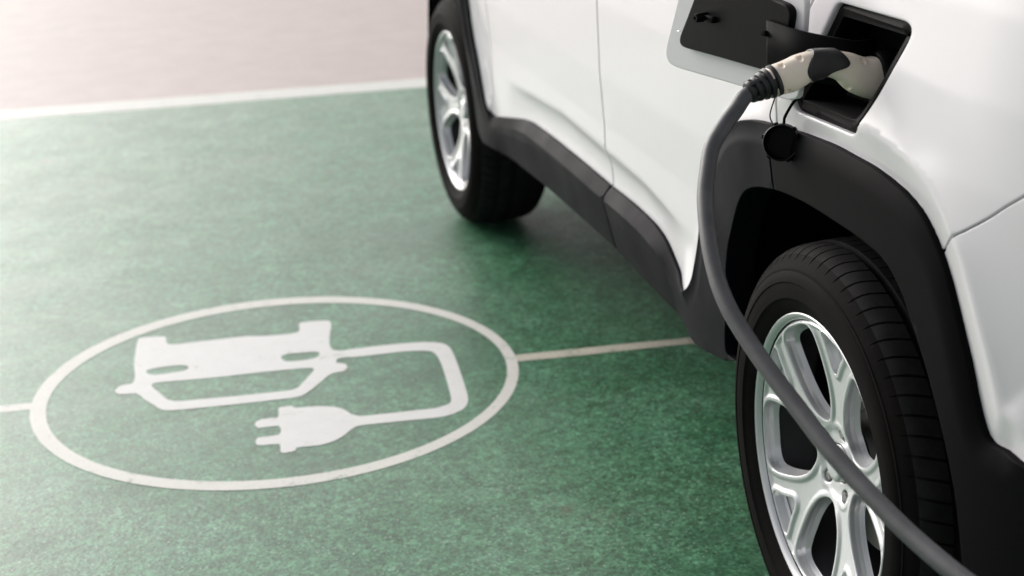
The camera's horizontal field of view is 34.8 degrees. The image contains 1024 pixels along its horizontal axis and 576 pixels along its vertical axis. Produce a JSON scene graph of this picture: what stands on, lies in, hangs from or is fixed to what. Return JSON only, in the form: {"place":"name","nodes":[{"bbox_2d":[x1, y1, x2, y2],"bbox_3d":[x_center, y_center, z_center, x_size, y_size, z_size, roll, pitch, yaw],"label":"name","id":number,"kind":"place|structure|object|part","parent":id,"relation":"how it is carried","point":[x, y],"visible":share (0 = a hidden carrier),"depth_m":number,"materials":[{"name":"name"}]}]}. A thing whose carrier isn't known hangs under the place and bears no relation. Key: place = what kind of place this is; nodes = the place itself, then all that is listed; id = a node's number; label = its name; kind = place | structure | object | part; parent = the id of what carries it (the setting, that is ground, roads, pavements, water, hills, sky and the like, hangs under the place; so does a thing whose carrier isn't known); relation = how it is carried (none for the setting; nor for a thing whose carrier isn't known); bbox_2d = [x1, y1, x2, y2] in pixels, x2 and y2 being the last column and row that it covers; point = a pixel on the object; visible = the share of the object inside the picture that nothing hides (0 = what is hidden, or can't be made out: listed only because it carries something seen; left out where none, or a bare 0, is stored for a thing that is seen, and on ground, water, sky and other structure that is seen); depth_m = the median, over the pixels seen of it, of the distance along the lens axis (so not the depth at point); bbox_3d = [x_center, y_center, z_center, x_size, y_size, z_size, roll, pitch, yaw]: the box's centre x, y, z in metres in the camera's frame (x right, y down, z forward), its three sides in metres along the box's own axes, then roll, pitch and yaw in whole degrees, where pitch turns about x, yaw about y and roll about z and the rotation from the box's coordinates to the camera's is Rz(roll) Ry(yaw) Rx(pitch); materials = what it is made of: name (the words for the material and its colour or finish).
{"place":"outdoors","nodes":[
{"label":"outdoors","id":0,"kind":"place"},
{"bbox_2d":[0,0,427,110],"bbox_3d":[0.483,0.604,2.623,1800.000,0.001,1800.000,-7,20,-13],"label":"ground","id":1,"kind":"structure","parent":0,"point":[63,52],"depth_m":8.07,"materials":[{"name":"concrete"}]},
{"bbox_2d":[0,87,768,575],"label":"parking bay","id":2,"kind":"object","parent":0,"point":[616,463],"visible":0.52,"depth_m":3.89,"materials":[{"name":"green paint"}]},
{"bbox_2d":[0,403,31,411],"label":"bay divider line","id":3,"kind":"object","parent":2,"relation":"on","point":[14,407],"visible":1,"depth_m":3.78,"materials":[{"name":"white paint"}]},
{"bbox_2d":[0,78,426,119],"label":"bay end line","id":4,"kind":"object","parent":2,"relation":"on","point":[193,100],"visible":0.39,"depth_m":6.90,"materials":[{"name":"white paint"}]},
{"bbox_2d":[30,297,518,489],"bbox_3d":[-0.554,0.217,3.870,1.138,0.001,1.180,-7,20,-13],"label":"emblem ring","id":5,"kind":"object","parent":2,"relation":"on","point":[48,440],"visible":1,"depth_m":3.69,"materials":[{"name":"white paint"}]},
{"bbox_2d":[115,320,467,452],"bbox_3d":[-0.527,0.215,3.872,0.807,0.001,0.834,-7,20,-13],"label":"charging emblem","id":6,"kind":"object","parent":2,"relation":"on","point":[309,426],"visible":1,"depth_m":3.93,"materials":[{"name":"white paint"}]},
{"bbox_2d":[515,338,693,360],"bbox_3d":[1.551,0.024,4.135,3.153,0.001,0.048,-5,19,-7],"label":"bay divider line","id":7,"kind":"object","parent":2,"relation":"on","point":[587,351],"visible":0.36,"depth_m":3.96,"materials":[{"name":"white paint"}]},
{"bbox_2d":[426,0,1023,575],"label":"parked car","id":8,"kind":"object","parent":2,"relation":"on","point":[872,254],"visible":0.94,"depth_m":2.42,"materials":[{"name":"white paint"}]},
{"bbox_3d":[0.076,-0.632,3.846,0.048,0.697,1.024,-7,20,-13],"label":"front door","id":9,"kind":"part","parent":8,"relation":"part of","materials":[{"name":"white paint"}]},
{"bbox_3d":[0.330,-0.311,2.880,0.064,0.696,1.067,-7,20,-13],"label":"rear door","id":10,"kind":"part","parent":8,"relation":"part of","materials":[{"name":"white paint"}]},
{"bbox_2d":[697,48,975,575],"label":"charging cable","id":11,"kind":"object","parent":8,"relation":"attached to","point":[858,75],"visible":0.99,"depth_m":2.05,"materials":[{"name":"grey plastic"}]}
]}

